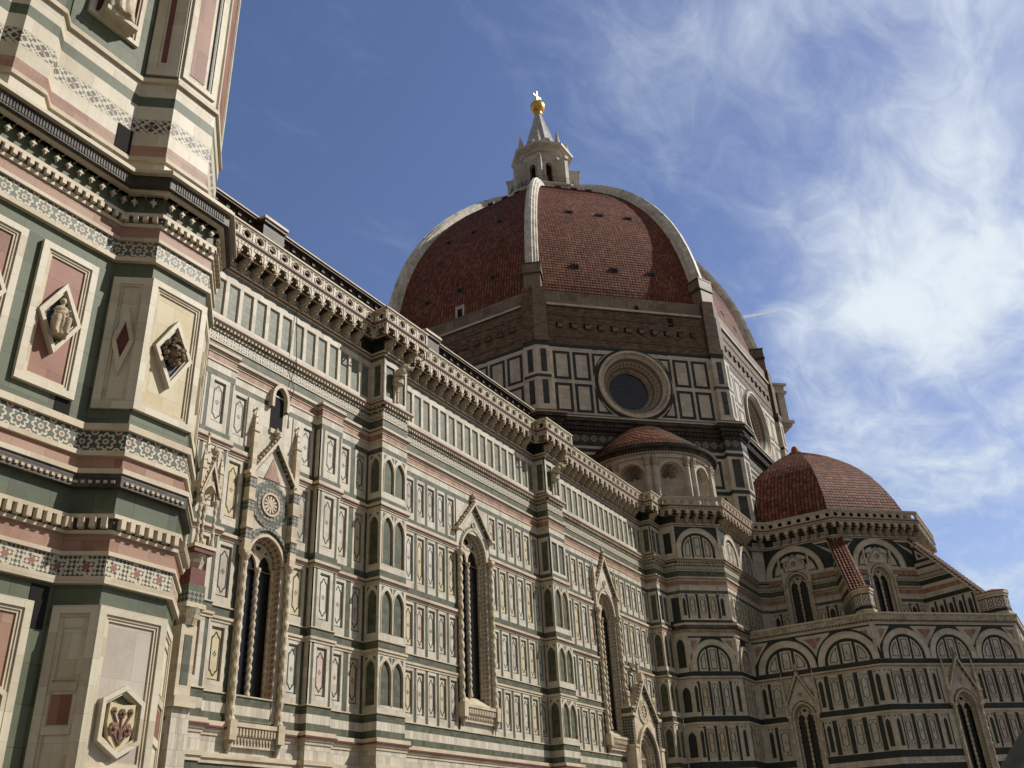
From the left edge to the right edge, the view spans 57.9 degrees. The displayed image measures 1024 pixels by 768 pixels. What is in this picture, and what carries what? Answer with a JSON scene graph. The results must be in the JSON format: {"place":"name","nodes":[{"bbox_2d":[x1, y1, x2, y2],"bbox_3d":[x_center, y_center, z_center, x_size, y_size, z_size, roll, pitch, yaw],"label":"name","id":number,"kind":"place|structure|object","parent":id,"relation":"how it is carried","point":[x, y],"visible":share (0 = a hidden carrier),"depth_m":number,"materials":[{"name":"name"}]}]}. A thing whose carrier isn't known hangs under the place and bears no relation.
{"place":"outdoors","nodes":[
{"label":"outdoors","id":0,"kind":"place"},
{"bbox_2d":[157,91,1023,767],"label":"cathedral","id":1,"kind":"structure","parent":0,"point":[431,561],"depth_m":77.33,"materials":[{"name":"stone"}]},
{"bbox_2d":[222,384,303,758],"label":"window","id":2,"kind":"structure","parent":1,"relation":"in","point":[267,549],"depth_m":44.92,"materials":[{"name":"stone"}]},
{"bbox_2d":[395,364,414,377],"bbox_3d":[-6.612,-0.737,57.332,1.291,1.041,0.702,11,-31,-24],"label":"beast statue","id":3,"kind":"object","parent":1,"relation":"on","point":[402,370],"visible":1,"depth_m":57.15,"materials":[{"name":"beige stone"}]},
{"bbox_2d":[453,493,500,734],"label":"window","id":4,"kind":"structure","parent":1,"relation":"in","point":[479,711],"depth_m":59.47,"materials":[{"name":"stone"}]},
{"bbox_2d":[552,463,565,473],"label":"beast statue","id":5,"kind":"object","parent":1,"relation":"on","point":[557,468],"visible":1,"depth_m":72.18,"materials":[{"name":"beige stone"}]},
{"bbox_2d":[591,548,629,755],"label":"window","id":6,"kind":"structure","parent":1,"relation":"in","point":[604,588],"depth_m":74.81,"materials":[{"name":"stone"}]},
{"bbox_2d":[625,687,630,705],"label":"saint statue","id":7,"kind":"object","parent":1,"relation":"on","point":[628,694],"visible":1,"depth_m":73.53,"materials":[{"name":"beige stone"}]},
{"bbox_2d":[635,655,639,673],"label":"saint statue","id":8,"kind":"object","parent":1,"relation":"on","point":[637,662],"visible":1,"depth_m":76.74,"materials":[{"name":"beige stone"}]},
{"bbox_2d":[651,694,655,710],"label":"saint statue","id":9,"kind":"object","parent":1,"relation":"on","point":[653,700],"visible":0.63,"depth_m":77.45,"materials":[{"name":"beige stone"}]},
{"bbox_2d":[781,570,818,624],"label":"window","id":10,"kind":"structure","parent":1,"relation":"in","point":[797,586],"depth_m":93.53,"materials":[{"name":"stone"}]},
{"bbox_2d":[779,664,829,767],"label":"window","id":11,"kind":"structure","parent":1,"relation":"in","point":[801,705],"depth_m":82.22,"materials":[{"name":"stone"}]},
{"bbox_2d":[867,563,903,611],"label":"window","id":12,"kind":"structure","parent":1,"relation":"in","point":[887,598],"depth_m":92.53,"materials":[{"name":"stone"}]},
{"bbox_2d":[938,647,999,767],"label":"window","id":13,"kind":"structure","parent":1,"relation":"in","point":[963,689],"depth_m":80.49,"materials":[{"name":"stone"}]},
{"bbox_2d":[217,0,1023,725],"label":"sky","id":14,"kind":"structure","parent":0,"point":[853,170],"materials":[{"name":"blue"}]},
{"bbox_2d":[743,310,783,317],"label":"contrail","id":15,"kind":"object","parent":14,"relation":"in","point":[752,315],"visible":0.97,"depth_m":8992.45,"materials":[{"name":"white"}]},
{"label":"ground","id":16,"kind":"structure","parent":0,"visible":0},
{"bbox_2d":[0,0,240,767],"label":"bell tower","id":17,"kind":"structure","parent":16,"relation":"on","point":[118,253],"depth_m":17.03,"materials":[{"name":"stone"}]},
{"bbox_2d":[101,0,136,23],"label":"prophet statue","id":18,"kind":"object","parent":17,"relation":"in","point":[126,8],"visible":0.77,"depth_m":19.87,"materials":[{"name":"white stone"}]},
{"bbox_2d":[1000,726,1023,767],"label":"leaning pole","id":19,"kind":"object","parent":16,"relation":"on","point":[1014,758],"visible":1,"depth_m":5.52,"materials":[{"name":"grey metal"}]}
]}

